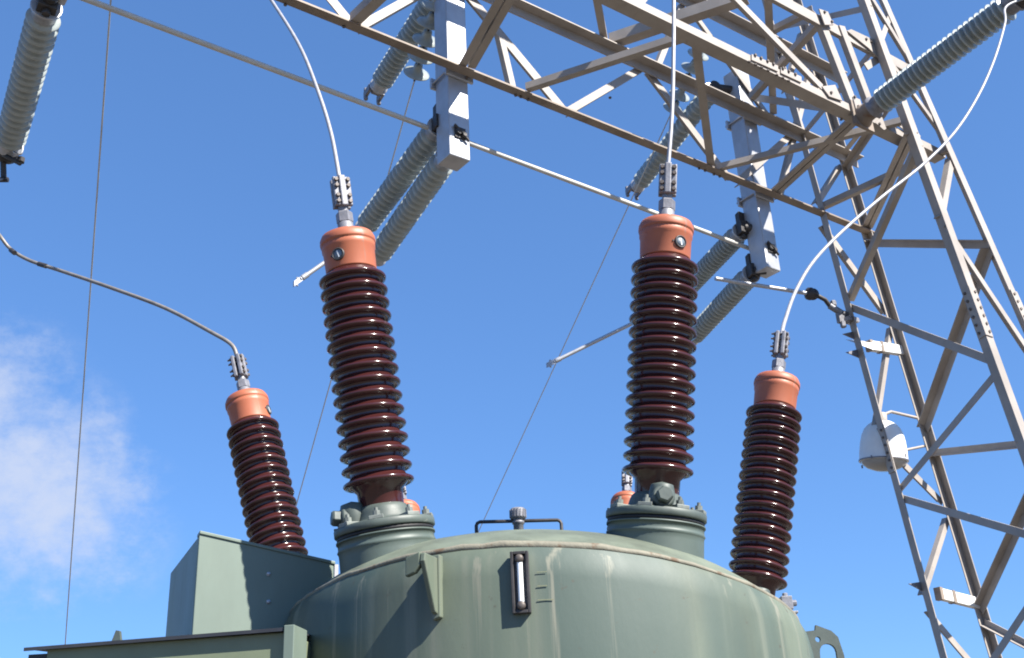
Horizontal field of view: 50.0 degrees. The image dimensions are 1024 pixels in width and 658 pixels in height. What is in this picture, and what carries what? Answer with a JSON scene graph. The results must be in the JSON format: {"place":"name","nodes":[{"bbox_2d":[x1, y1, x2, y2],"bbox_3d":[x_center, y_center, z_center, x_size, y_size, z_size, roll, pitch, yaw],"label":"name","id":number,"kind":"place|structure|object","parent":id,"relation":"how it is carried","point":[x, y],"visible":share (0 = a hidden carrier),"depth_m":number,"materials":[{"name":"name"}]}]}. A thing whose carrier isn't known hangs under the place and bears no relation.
{"place":"outdoors","nodes":[
{"label":"outdoors","id":0,"kind":"place"},
{"bbox_2d":[0,0,1023,657],"label":"sky","id":1,"kind":"structure","parent":0,"point":[217,169],"materials":[{"name":"blue"}]},
{"bbox_2d":[666,0,675,161],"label":"conductor","id":2,"kind":"object","parent":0,"point":[672,103],"visible":0.92,"depth_m":3.73,"materials":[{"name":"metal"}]},
{"label":"ground","id":3,"kind":"structure","parent":0,"visible":0},
{"bbox_2d":[65,0,111,643],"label":"line wire","id":4,"kind":"object","parent":3,"relation":"on","point":[89,298],"visible":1,"depth_m":9.03,"materials":[{"name":"grey metal"}]},
{"bbox_2d":[762,0,1023,657],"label":"lattice tower","id":5,"kind":"structure","parent":3,"relation":"on","point":[972,285],"depth_m":10.00,"materials":[{"name":"beige metal"}]},
{"bbox_2d":[276,0,945,234],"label":"gantry beam","id":6,"kind":"structure","parent":5,"relation":"attached to","point":[771,73],"depth_m":9.61,"materials":[{"name":"metal"}]},
{"bbox_2d":[0,0,66,181],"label":"insulator","id":7,"kind":"object","parent":6,"relation":"attached to","point":[38,36],"visible":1,"depth_m":7.51,"materials":[{"name":"ceramic"}]},
{"bbox_2d":[293,0,472,286],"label":"disconnect switch","id":8,"kind":"object","parent":6,"relation":"hanging from","point":[444,138],"visible":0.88,"depth_m":9.00,"materials":[{"name":"grey ceramic"}]},
{"bbox_2d":[80,0,748,250],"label":"operating pipe","id":9,"kind":"object","parent":8,"relation":"attached to","point":[174,32],"visible":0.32,"depth_m":8.34,"materials":[{"name":"grey metal"}]},
{"bbox_2d":[403,0,435,81],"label":"strain insulator","id":10,"kind":"object","parent":8,"relation":"attached to","point":[425,39],"visible":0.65,"depth_m":9.37,"materials":[{"name":"ceramic"}]},
{"bbox_2d":[296,81,414,505],"bbox_3d":[-3.077,3.183,14.423,0.012,5.757,13.864,6,-25,-19],"label":"line wire","id":11,"kind":"object","parent":10,"relation":"attached to","point":[333,369],"visible":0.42,"depth_m":12.17,"materials":[{"name":"grey metal"}]},
{"bbox_2d":[546,69,779,367],"bbox_3d":[1.692,-0.980,11.645,2.523,2.730,1.300,-18,-28,30],"label":"disconnect switch","id":12,"kind":"object","parent":6,"relation":"attached to","point":[753,225],"visible":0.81,"depth_m":10.94,"materials":[{"name":"silver metal"}]},
{"bbox_2d":[663,48,708,111],"bbox_3d":[1.843,-2.616,11.467,0.236,0.470,0.885,6,-25,-19],"label":"strain insulator","id":13,"kind":"object","parent":12,"relation":"attached to","point":[681,95],"visible":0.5,"depth_m":11.54,"materials":[{"name":"ceramic"}]},
{"bbox_2d":[478,115,669,532],"bbox_3d":[-0.514,3.071,16.523,0.012,5.757,13.864,6,-25,-19],"label":"line wire","id":14,"kind":"object","parent":13,"relation":"attached to","point":[578,314],"visible":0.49,"depth_m":13.59,"materials":[{"name":"grey metal"}]},
{"bbox_2d":[849,0,1023,132],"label":"post insulator","id":15,"kind":"object","parent":6,"relation":"attached to","point":[952,48],"visible":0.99,"depth_m":8.79,"materials":[{"name":"grey ceramic"}]},
{"bbox_2d":[714,276,859,327],"bbox_3d":[2.622,-0.245,10.469,1.545,0.398,0.141,5,-25,-18],"label":"operating rod","id":16,"kind":"object","parent":5,"relation":"attached to","point":[843,318],"visible":1,"depth_m":10.57,"materials":[{"name":"silver metal"}]},
{"bbox_2d":[843,332,903,357],"bbox_3d":[3.559,0.200,10.714,0.925,0.280,0.261,8,-26,-24],"label":"clamp arm","id":17,"kind":"object","parent":5,"relation":"attached to","point":[877,347],"visible":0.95,"depth_m":10.74},
{"bbox_2d":[858,410,924,471],"bbox_3d":[3.662,1.065,10.413,0.802,0.590,0.490,-3,-24,0],"label":"floodlight","id":18,"kind":"object","parent":5,"relation":"attached to","point":[872,455],"visible":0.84,"depth_m":10.22,"materials":[{"name":"white metal"}]},
{"bbox_2d":[909,582,979,608],"bbox_3d":[3.882,2.387,9.834,0.979,0.200,0.070,13,-28,-31],"label":"clamp arm","id":19,"kind":"object","parent":5,"relation":"attached to","point":[952,597],"visible":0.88,"depth_m":9.84},
{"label":"concrete pad","id":20,"kind":"structure","parent":3,"relation":"on","visible":0},
{"bbox_2d":[24,625,310,657],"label":"control cabinet","id":21,"kind":"object","parent":20,"relation":"on","point":[287,641],"visible":0.91,"depth_m":2.88,"materials":[{"name":"metal"}]},
{"bbox_2d":[283,507,844,657],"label":"breaker tank","id":22,"kind":"object","parent":20,"relation":"on","point":[641,586],"visible":0.88,"depth_m":2.85,"materials":[{"name":"green metal"}]},
{"bbox_2d":[166,531,337,636],"bbox_3d":[-0.831,1.401,3.344,0.431,1.437,0.578,8,-26,-23],"label":"mechanism housing","id":23,"kind":"object","parent":22,"relation":"attached to","point":[219,583],"visible":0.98,"depth_m":3.33,"materials":[{"name":"green metal"}]},
{"bbox_2d":[225,353,307,554],"bbox_3d":[-0.955,0.571,4.207,0.287,1.124,0.294,-17,-29,-6],"label":"bushing","id":24,"kind":"object","parent":22,"relation":"on","point":[270,510],"visible":0.73,"depth_m":4.16,"materials":[{"name":"orange ceramic"}]},
{"bbox_2d":[0,178,237,366],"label":"conductor","id":25,"kind":"object","parent":24,"relation":"attached to","point":[11,250],"visible":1,"depth_m":4.84,"materials":[{"name":"metal"}]},
{"bbox_2d":[319,175,434,540],"bbox_3d":[-0.472,0.054,3.423,0.301,1.171,0.299,-9,-18,-3],"label":"bushing","id":26,"kind":"object","parent":22,"relation":"on","point":[359,326],"visible":0.98,"depth_m":3.32,"materials":[{"name":"brown ceramic"}]},
{"bbox_2d":[270,0,340,175],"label":"conductor","id":27,"kind":"object","parent":26,"relation":"attached to","point":[330,131],"visible":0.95,"depth_m":3.93,"materials":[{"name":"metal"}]},
{"bbox_2d":[403,486,419,512],"bbox_3d":[-0.523,1.223,5.660,0.298,1.169,0.306,-11,-45,-4],"label":"bushing","id":28,"kind":"object","parent":22,"relation":"on","point":[414,505],"visible":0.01,"depth_m":5.88,"materials":[{"name":"orange metal"}]},
{"bbox_2d":[607,471,634,527],"bbox_3d":[0.591,1.175,5.657,0.294,1.150,0.301,4,-46,3],"label":"bushing","id":29,"kind":"object","parent":22,"relation":"on","point":[626,492],"visible":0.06,"depth_m":5.90,"materials":[{"name":"orange metal"}]},
{"bbox_2d":[606,162,706,524],"bbox_3d":[0.469,0.015,3.416,0.296,1.162,0.304,4,-18,3],"label":"bushing","id":30,"kind":"object","parent":22,"relation":"on","point":[660,372],"visible":1,"depth_m":3.32,"materials":[{"name":"orange ceramic"}]},
{"bbox_2d":[729,330,801,595],"bbox_3d":[0.996,0.539,4.255,0.306,1.198,0.314,10,-26,6],"label":"bushing","id":31,"kind":"object","parent":22,"relation":"on","point":[764,506],"visible":0.89,"depth_m":4.17,"materials":[{"name":"orange ceramic"}]},
{"bbox_2d":[779,0,1021,344],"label":"conductor","id":32,"kind":"object","parent":31,"relation":"attached to","point":[814,260],"visible":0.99,"depth_m":6.00,"materials":[{"name":"metal"}]}
]}

